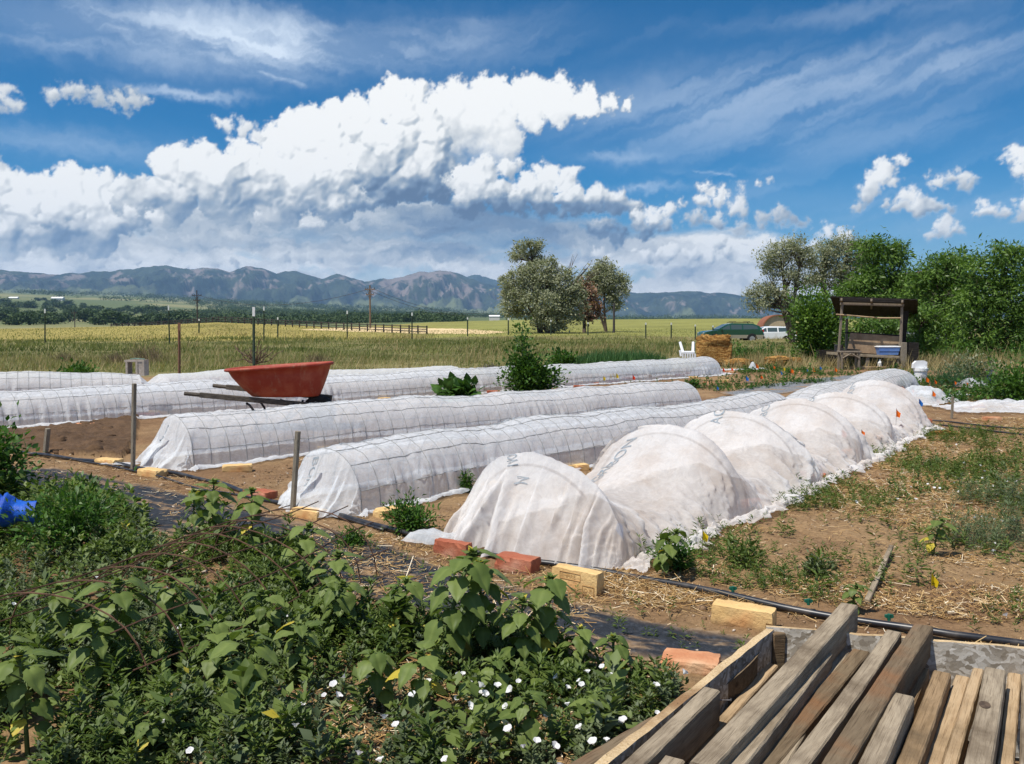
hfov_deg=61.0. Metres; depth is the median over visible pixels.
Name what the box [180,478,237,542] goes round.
sunflower plant
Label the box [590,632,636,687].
sunflower plant
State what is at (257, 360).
dead shrub
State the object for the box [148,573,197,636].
sunflower plant
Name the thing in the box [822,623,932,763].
lumber board
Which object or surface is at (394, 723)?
bindweed flower
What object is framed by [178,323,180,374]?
metal post
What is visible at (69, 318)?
valley tree
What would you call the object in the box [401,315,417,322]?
valley tree
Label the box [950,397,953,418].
wooden stake
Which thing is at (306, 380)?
wheelbarrow
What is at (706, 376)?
weeds
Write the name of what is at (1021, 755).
lumber board
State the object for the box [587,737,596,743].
bindweed flower
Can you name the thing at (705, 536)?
marker flag
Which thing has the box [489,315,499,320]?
farm building
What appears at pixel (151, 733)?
sunflower plant
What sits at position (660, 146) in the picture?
sky
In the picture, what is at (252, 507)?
sunflower plant
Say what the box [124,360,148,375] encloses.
hollow block
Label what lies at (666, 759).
lumber board
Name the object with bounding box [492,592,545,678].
sunflower plant
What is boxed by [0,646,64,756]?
sunflower plant
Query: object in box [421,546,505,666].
sunflower plant
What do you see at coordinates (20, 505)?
tarp bundle
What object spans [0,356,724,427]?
row cover
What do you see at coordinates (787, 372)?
weeds
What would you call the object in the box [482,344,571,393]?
leafy bush
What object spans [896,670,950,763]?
lumber board
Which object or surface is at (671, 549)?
sunflower plant
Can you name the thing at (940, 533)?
sunflower plant
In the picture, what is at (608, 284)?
silver leaf tree
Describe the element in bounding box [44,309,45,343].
metal post
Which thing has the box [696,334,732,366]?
straw bale
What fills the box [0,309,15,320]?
valley tree
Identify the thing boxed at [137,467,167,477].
brick
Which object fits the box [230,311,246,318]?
valley tree
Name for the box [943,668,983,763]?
lumber board
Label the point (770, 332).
parked car
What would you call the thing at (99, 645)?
sunflower plant
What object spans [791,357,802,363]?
straw heap
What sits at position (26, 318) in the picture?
valley tree
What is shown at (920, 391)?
crumpled fabric
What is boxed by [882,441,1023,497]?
weeds
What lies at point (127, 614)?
sunflower plant
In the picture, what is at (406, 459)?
row cover
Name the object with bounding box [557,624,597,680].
sunflower plant
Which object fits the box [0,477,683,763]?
weeds
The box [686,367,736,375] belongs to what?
crumpled fabric
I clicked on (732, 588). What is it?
pipe valve
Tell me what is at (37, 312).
valley tree
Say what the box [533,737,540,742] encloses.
bindweed flower
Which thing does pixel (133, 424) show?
wooden stake
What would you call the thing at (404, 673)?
sunflower plant
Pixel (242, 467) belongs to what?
brick
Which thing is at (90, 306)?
valley tree
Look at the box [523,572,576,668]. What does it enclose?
sunflower plant
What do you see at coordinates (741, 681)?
warped board
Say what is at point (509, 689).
bindweed flower
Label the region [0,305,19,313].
valley tree
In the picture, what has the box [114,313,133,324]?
valley tree
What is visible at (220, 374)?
row cover
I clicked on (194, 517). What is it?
sunflower plant
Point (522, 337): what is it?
leafy spire
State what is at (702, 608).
soil clods
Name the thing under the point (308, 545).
sunflower plant
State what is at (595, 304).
dry leaf tree
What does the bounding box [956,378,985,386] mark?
crumpled fabric
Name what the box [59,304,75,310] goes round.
valley tree
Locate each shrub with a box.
[232,339,283,364]
[777,278,858,360]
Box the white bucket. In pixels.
[911,361,928,381]
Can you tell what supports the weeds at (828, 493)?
on the ground at (146, 430)
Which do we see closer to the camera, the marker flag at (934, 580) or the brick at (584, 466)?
the marker flag at (934, 580)
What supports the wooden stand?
on the ground at (146, 430)
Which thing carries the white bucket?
on the ground at (146, 430)
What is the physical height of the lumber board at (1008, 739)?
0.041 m
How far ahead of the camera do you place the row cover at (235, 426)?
8.17 m
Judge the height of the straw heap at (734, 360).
0.286 m
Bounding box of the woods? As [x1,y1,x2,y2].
[0,289,871,323]
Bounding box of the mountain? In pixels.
[0,265,1005,318]
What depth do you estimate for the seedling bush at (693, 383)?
15.96 m
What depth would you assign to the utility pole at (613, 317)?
87.68 m
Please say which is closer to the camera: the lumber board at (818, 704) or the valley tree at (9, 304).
the lumber board at (818, 704)
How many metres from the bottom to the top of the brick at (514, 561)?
0.087 m
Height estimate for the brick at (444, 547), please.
0.094 m
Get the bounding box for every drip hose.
[77,460,384,530]
[932,420,1023,429]
[932,423,1023,435]
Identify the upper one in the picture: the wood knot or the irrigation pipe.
the irrigation pipe
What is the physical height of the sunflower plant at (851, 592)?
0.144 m
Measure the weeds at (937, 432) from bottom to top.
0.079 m
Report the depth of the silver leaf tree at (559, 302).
82.67 m
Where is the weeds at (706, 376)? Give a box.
[556,363,746,382]
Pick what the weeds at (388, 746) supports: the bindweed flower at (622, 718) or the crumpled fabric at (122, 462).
the bindweed flower at (622, 718)
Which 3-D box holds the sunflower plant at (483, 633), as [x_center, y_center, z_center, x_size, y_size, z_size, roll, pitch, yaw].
[-0.102,0.784,2.938,0.214,0.391,0.232,-2,4,-24]
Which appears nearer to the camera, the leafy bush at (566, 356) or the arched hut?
the leafy bush at (566, 356)
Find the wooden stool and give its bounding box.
[837,351,861,368]
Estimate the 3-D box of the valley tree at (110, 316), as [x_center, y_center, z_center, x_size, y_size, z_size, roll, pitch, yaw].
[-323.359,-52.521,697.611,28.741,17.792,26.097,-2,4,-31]
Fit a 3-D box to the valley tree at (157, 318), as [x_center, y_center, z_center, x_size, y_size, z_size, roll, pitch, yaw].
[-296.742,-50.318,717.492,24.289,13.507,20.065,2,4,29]
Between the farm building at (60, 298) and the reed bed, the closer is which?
the reed bed
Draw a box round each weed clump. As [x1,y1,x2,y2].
[0,400,45,496]
[0,464,150,564]
[332,523,377,550]
[380,486,445,535]
[453,469,475,492]
[645,536,702,573]
[711,526,775,570]
[800,550,838,579]
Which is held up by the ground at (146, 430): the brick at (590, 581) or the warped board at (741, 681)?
the brick at (590, 581)
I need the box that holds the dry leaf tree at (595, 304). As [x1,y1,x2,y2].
[576,276,609,332]
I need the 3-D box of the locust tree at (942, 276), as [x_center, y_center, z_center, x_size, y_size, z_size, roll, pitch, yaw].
[16.283,-3.098,32.738,3.870,4.404,2.724,0,4,0]
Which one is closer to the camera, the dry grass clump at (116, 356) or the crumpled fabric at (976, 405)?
the crumpled fabric at (976, 405)
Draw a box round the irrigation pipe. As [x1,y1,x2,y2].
[20,451,1023,646]
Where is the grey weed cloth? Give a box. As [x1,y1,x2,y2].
[719,374,856,395]
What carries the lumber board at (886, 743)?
in the lumber box
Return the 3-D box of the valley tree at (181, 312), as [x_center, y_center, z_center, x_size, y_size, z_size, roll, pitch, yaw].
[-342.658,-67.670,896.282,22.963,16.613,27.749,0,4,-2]
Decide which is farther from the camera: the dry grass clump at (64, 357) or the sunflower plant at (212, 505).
the dry grass clump at (64, 357)
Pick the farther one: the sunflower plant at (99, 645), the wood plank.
the wood plank
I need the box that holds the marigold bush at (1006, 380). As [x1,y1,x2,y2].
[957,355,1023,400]
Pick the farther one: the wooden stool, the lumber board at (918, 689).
the wooden stool
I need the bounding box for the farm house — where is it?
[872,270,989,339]
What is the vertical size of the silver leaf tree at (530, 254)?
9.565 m
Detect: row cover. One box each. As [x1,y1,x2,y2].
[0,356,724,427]
[0,371,154,397]
[135,381,701,470]
[148,366,457,388]
[278,391,788,517]
[787,368,920,398]
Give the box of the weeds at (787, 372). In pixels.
[696,361,912,390]
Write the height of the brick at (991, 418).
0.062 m
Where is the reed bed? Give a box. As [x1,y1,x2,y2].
[573,347,672,372]
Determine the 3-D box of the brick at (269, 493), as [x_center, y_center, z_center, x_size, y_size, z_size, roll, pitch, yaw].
[-1.677,0.751,5.782,0.227,0.066,0.114,2,4,32]
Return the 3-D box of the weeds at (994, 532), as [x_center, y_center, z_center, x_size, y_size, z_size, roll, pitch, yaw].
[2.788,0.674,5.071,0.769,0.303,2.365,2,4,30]
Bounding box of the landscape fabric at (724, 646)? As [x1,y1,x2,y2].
[16,467,752,661]
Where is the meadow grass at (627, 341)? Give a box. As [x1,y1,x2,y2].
[0,323,1022,373]
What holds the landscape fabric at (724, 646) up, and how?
on the ground at (146, 430)
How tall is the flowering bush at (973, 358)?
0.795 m
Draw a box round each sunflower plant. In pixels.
[0,633,37,720]
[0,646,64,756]
[20,581,86,651]
[64,615,127,698]
[71,575,152,673]
[135,712,176,763]
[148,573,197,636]
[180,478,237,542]
[181,488,205,530]
[189,617,245,693]
[208,628,278,711]
[229,486,272,552]
[235,587,284,650]
[272,620,324,684]
[279,521,331,590]
[307,549,365,620]
[317,579,366,647]
[353,648,396,712]
[374,576,423,652]
[385,640,452,722]
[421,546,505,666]
[450,557,513,659]
[474,654,515,703]
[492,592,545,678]
[495,690,552,755]
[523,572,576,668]
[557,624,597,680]
[568,687,611,739]
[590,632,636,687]
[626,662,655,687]
[652,528,688,576]
[842,582,872,614]
[918,518,957,555]
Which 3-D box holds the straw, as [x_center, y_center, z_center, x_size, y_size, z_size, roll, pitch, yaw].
[-0.241,0.858,3.831,2.714,0.106,0.710,4,5,44]
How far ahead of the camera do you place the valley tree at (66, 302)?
2240.11 m
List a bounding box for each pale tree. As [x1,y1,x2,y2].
[740,229,822,342]
[803,225,869,342]
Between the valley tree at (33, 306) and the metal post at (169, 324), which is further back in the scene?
the valley tree at (33, 306)
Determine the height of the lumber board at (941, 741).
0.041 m
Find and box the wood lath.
[864,545,893,602]
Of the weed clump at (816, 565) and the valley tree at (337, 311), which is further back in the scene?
the valley tree at (337, 311)
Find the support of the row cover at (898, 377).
on the ground at (146, 430)
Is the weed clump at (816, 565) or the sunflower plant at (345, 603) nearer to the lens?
the sunflower plant at (345, 603)
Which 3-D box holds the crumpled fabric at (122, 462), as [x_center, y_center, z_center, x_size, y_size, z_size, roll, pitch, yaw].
[-3.189,0.659,7.087,0.320,0.019,0.143,1,4,11]
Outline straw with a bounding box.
[285,525,750,649]
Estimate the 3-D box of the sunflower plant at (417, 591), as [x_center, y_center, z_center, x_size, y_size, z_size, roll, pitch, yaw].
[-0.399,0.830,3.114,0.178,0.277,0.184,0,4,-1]
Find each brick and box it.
[94,457,123,465]
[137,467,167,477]
[222,463,251,472]
[243,487,277,498]
[289,506,328,519]
[373,505,411,518]
[433,538,471,558]
[494,551,540,575]
[552,563,603,596]
[568,463,588,470]
[660,648,720,675]
[710,598,776,631]
[981,416,1001,421]
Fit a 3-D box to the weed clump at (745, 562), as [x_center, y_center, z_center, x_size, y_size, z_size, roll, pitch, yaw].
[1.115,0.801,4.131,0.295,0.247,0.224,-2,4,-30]
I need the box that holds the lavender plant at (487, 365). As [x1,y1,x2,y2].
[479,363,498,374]
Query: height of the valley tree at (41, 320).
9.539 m
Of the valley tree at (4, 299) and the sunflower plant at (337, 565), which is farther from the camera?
the valley tree at (4, 299)
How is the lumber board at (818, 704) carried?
in the lumber box
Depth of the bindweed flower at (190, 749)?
2.09 m
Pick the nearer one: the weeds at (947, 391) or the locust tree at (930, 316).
the weeds at (947, 391)
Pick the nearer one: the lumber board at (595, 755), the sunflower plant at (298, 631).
the lumber board at (595, 755)
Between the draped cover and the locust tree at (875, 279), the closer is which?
the draped cover
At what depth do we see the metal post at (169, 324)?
45.89 m
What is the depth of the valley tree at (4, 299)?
2248.69 m
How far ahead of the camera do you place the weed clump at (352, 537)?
4.49 m
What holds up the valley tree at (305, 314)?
on the ground at (146, 430)
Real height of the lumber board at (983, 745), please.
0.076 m
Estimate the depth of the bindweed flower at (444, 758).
2.08 m
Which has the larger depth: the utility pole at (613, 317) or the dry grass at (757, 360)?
the utility pole at (613, 317)
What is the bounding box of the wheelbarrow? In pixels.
[184,361,333,428]
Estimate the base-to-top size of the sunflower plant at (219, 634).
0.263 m
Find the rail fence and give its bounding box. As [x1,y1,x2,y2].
[110,316,427,334]
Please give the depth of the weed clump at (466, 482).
5.93 m
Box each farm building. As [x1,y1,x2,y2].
[51,297,64,300]
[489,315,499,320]
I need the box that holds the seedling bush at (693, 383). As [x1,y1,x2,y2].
[685,375,705,387]
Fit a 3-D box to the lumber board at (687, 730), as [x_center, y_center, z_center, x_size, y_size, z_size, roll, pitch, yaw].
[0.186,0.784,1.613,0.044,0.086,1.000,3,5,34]
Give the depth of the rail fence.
101.99 m
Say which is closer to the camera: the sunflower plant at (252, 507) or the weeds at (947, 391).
the sunflower plant at (252, 507)
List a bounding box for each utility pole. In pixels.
[192,290,201,321]
[365,285,374,327]
[613,303,614,332]
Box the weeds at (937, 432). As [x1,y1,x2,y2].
[931,430,959,435]
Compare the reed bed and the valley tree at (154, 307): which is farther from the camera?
the valley tree at (154, 307)
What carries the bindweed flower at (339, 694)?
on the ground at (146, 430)
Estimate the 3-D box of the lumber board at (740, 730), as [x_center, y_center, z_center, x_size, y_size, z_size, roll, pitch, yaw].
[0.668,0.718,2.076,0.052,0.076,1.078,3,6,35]
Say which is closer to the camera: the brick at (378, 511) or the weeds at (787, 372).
the brick at (378, 511)
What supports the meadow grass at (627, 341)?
on the ground at (146, 430)
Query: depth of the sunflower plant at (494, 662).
2.54 m
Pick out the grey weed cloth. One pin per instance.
(786, 388)
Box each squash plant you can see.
[49,357,105,377]
[430,372,486,400]
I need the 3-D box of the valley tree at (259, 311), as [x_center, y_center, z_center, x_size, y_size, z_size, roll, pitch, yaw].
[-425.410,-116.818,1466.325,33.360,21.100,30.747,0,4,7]
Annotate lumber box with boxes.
[594,625,1023,763]
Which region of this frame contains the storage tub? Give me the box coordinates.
[874,346,900,354]
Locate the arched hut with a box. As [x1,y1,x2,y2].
[757,315,785,326]
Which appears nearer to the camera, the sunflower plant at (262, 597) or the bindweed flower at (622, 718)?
the bindweed flower at (622, 718)
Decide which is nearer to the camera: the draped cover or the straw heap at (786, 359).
the draped cover
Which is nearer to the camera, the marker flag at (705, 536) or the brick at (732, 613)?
the brick at (732, 613)
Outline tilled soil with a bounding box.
[3,421,130,457]
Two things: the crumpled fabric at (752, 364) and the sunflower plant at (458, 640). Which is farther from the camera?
the crumpled fabric at (752, 364)
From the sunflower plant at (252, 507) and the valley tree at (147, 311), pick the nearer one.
the sunflower plant at (252, 507)
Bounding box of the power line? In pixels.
[198,290,490,315]
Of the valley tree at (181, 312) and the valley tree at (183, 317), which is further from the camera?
the valley tree at (181, 312)
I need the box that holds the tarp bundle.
[0,492,42,526]
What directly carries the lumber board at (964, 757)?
in the lumber box
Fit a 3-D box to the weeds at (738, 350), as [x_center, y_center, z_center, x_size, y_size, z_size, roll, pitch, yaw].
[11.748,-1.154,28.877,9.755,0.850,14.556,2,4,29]
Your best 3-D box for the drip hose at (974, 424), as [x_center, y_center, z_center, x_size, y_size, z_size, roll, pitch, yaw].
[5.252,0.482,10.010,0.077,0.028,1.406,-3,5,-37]
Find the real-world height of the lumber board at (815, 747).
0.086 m
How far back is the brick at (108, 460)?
7.14 m
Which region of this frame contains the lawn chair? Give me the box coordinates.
[679,342,695,357]
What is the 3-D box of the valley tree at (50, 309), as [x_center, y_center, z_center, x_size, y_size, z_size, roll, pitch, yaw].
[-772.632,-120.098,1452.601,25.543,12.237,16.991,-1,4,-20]
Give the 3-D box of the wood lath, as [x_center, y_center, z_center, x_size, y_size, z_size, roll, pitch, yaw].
[1.681,0.862,3.963,0.022,0.018,0.925,2,5,29]
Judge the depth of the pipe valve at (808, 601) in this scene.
3.51 m
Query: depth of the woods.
2706.64 m
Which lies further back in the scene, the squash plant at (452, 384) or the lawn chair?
the lawn chair
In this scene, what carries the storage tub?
on the wooden stand
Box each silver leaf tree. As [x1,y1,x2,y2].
[490,254,600,332]
[505,236,554,332]
[582,255,633,331]
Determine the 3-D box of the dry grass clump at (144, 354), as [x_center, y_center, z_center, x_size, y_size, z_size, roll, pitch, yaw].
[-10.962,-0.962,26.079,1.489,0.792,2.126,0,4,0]
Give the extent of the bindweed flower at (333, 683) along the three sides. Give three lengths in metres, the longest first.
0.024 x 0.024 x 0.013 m
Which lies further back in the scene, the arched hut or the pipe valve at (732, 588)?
the arched hut
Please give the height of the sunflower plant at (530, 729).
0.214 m
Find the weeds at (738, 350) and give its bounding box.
[731,335,1023,368]
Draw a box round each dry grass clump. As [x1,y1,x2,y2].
[48,350,86,363]
[94,349,133,363]
[124,339,172,363]
[296,352,331,361]
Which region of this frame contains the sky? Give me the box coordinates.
[0,0,1023,295]
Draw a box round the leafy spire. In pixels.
[500,317,538,390]
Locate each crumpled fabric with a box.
[103,462,138,464]
[401,528,455,544]
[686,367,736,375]
[722,362,761,369]
[906,385,957,405]
[933,398,1023,412]
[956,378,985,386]
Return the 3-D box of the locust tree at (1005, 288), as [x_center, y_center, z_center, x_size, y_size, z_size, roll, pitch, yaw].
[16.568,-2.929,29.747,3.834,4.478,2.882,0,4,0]
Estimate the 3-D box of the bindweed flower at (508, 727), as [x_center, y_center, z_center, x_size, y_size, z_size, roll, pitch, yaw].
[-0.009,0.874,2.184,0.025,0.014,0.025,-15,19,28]
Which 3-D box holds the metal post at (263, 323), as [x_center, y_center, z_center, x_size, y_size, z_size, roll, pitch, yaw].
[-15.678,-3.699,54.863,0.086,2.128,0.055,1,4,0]
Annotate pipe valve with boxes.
[729,586,736,591]
[804,598,812,604]
[884,613,893,620]
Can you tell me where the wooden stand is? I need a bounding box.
[816,296,918,368]
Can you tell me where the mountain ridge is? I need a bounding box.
[467,275,504,286]
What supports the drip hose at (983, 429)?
on the ground at (146, 430)
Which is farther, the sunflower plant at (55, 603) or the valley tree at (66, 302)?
the valley tree at (66, 302)
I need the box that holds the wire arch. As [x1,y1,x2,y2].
[0,501,388,685]
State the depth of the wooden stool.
22.43 m
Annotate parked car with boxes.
[696,321,764,339]
[737,326,796,338]
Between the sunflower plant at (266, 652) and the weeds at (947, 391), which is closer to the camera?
the sunflower plant at (266, 652)
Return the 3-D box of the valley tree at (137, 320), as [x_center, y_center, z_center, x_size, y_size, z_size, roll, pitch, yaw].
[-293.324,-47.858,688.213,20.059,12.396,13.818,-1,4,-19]
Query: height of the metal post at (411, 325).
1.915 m
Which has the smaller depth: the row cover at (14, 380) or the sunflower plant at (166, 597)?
the sunflower plant at (166, 597)
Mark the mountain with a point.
(448, 290)
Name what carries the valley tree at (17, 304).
on the ground at (146, 430)
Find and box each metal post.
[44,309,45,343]
[168,306,169,343]
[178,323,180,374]
[252,307,254,365]
[263,307,264,339]
[411,313,412,337]
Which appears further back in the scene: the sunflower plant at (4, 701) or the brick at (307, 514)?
the brick at (307, 514)
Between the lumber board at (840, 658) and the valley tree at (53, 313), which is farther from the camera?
the valley tree at (53, 313)
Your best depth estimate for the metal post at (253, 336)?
16.97 m
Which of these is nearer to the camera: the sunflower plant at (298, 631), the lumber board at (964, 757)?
the lumber board at (964, 757)
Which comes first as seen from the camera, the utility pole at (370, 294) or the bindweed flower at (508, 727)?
the bindweed flower at (508, 727)
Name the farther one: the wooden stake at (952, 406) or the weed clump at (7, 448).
the wooden stake at (952, 406)
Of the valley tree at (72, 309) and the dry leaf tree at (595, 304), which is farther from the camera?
the valley tree at (72, 309)
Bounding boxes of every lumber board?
[570,717,652,763]
[622,687,719,763]
[659,755,684,763]
[685,663,777,763]
[690,602,857,763]
[730,653,831,763]
[760,649,869,763]
[780,650,849,763]
[786,630,900,763]
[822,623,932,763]
[858,693,913,763]
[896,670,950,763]
[909,668,928,719]
[925,675,969,763]
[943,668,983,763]
[962,741,968,763]
[964,667,1005,763]
[997,673,1021,763]
[1019,673,1023,763]
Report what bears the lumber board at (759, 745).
in the lumber box
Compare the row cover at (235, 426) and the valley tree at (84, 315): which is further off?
the valley tree at (84, 315)
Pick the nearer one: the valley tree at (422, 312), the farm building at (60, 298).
the valley tree at (422, 312)
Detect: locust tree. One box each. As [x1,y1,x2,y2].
[825,225,938,325]
[830,316,987,355]
[877,300,961,360]
[893,240,990,348]
[939,233,1023,355]
[992,241,1023,344]
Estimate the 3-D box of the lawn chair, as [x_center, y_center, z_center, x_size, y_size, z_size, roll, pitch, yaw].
[4.426,-0.813,21.986,0.435,0.420,0.365,0,4,0]
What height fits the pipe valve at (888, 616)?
0.025 m
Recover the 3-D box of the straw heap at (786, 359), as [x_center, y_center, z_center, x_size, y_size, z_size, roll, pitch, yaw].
[7.502,-0.576,24.508,0.802,0.357,0.596,0,4,0]
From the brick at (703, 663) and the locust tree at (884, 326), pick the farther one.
the locust tree at (884, 326)
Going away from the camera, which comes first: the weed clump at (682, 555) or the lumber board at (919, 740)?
the lumber board at (919, 740)
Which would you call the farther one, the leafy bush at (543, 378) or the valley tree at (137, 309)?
the valley tree at (137, 309)
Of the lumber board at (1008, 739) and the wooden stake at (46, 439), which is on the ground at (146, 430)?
the wooden stake at (46, 439)
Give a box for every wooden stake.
[43,428,50,452]
[130,383,136,469]
[290,431,300,507]
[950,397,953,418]
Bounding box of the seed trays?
[834,348,859,351]
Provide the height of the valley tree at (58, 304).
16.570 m
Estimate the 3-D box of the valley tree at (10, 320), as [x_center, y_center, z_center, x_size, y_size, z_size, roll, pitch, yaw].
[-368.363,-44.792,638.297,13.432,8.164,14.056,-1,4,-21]
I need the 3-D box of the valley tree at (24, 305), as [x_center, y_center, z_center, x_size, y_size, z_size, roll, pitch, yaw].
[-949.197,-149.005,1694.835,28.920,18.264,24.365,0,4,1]
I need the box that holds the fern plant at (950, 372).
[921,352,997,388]
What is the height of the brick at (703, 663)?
0.047 m
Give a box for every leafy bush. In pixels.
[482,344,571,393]
[543,342,588,372]
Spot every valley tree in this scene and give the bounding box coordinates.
[0,297,11,302]
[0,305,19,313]
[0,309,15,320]
[1,300,16,309]
[1,315,19,324]
[9,311,40,324]
[12,301,23,307]
[18,302,33,307]
[23,308,52,323]
[27,304,38,307]
[33,314,61,323]
[38,310,68,322]
[42,307,58,311]
[50,302,65,307]
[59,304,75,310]
[61,311,77,321]
[62,299,74,304]
[62,305,80,311]
[72,308,95,321]
[84,304,96,309]
[86,315,105,324]
[91,306,128,324]
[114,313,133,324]
[128,305,148,313]
[129,315,154,325]
[141,304,159,311]
[141,309,153,314]
[145,313,167,324]
[158,312,192,323]
[170,308,186,316]
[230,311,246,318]
[251,307,268,314]
[301,310,316,316]
[332,309,346,314]
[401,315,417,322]
[410,309,427,313]
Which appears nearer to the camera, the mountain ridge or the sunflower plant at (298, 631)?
the sunflower plant at (298, 631)
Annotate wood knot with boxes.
[979,701,990,707]
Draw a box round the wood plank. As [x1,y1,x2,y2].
[850,366,888,368]
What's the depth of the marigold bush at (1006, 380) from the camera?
13.12 m
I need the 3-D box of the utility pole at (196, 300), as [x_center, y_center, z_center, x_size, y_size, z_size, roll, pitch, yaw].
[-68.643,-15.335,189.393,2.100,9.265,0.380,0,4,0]
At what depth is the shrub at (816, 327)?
26.56 m
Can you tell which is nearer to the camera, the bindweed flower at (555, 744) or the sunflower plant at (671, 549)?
the bindweed flower at (555, 744)
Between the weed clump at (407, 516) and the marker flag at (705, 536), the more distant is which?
the weed clump at (407, 516)
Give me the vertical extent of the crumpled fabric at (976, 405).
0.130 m
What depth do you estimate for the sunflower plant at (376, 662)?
2.52 m
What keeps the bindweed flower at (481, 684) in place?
on the weeds at (388, 746)
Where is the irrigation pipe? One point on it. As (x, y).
(903, 626)
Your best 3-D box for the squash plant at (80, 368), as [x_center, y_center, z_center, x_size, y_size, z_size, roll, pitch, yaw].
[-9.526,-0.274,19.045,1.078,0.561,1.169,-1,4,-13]
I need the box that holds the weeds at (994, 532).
[914,460,1023,556]
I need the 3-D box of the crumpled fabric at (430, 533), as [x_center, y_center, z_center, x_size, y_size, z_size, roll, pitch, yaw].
[-0.408,0.804,4.548,0.312,0.062,0.170,2,4,29]
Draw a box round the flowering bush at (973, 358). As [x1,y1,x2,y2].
[939,347,1021,379]
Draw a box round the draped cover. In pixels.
[444,380,943,572]
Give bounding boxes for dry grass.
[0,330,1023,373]
[720,344,1023,369]
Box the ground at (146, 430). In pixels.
[0,292,1023,763]
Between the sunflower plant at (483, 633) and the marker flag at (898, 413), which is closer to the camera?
the sunflower plant at (483, 633)
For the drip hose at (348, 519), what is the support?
on the ground at (146, 430)
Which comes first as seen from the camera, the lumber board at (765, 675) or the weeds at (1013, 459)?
the lumber board at (765, 675)
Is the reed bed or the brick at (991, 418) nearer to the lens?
the brick at (991, 418)
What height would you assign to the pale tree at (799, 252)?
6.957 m
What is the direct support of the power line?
attached to the utility pole at (370, 294)
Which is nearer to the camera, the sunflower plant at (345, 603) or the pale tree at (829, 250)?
the sunflower plant at (345, 603)
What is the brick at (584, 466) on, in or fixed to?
on the ground at (146, 430)
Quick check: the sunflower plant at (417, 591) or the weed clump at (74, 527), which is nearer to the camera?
the sunflower plant at (417, 591)
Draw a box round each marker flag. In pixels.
[702,527,708,553]
[896,408,900,417]
[930,571,938,589]
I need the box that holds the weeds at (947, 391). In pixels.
[902,370,1023,404]
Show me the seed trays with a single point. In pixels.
(841, 349)
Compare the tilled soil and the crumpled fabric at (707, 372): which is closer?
the tilled soil
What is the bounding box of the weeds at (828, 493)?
[635,419,1023,629]
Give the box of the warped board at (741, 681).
[726,652,759,706]
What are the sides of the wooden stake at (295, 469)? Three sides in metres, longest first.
0.533 x 0.028 x 0.026 m
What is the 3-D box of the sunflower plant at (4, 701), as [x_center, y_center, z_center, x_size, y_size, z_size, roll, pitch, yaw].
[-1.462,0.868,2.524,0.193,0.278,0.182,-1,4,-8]
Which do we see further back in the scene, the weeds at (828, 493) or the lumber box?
the weeds at (828, 493)
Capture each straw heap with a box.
[723,358,752,366]
[763,355,792,365]
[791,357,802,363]
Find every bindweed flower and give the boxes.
[186,746,193,752]
[329,680,336,686]
[336,691,342,697]
[391,721,398,726]
[440,755,447,761]
[478,681,484,687]
[494,682,501,687]
[503,724,511,731]
[506,685,511,692]
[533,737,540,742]
[552,741,559,748]
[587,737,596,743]
[618,716,626,722]
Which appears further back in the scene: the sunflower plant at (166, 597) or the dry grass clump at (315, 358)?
the dry grass clump at (315, 358)
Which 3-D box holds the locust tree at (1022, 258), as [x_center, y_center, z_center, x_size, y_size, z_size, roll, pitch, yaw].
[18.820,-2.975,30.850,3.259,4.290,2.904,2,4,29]
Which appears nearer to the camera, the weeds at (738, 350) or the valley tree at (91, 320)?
the weeds at (738, 350)
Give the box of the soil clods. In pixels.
[14,418,1023,672]
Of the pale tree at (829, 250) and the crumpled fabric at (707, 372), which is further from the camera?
the pale tree at (829, 250)
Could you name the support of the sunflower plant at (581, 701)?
on the ground at (146, 430)
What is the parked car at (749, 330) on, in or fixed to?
on the ground at (146, 430)
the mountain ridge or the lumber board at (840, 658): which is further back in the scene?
the mountain ridge
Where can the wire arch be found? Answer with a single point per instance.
(22, 592)

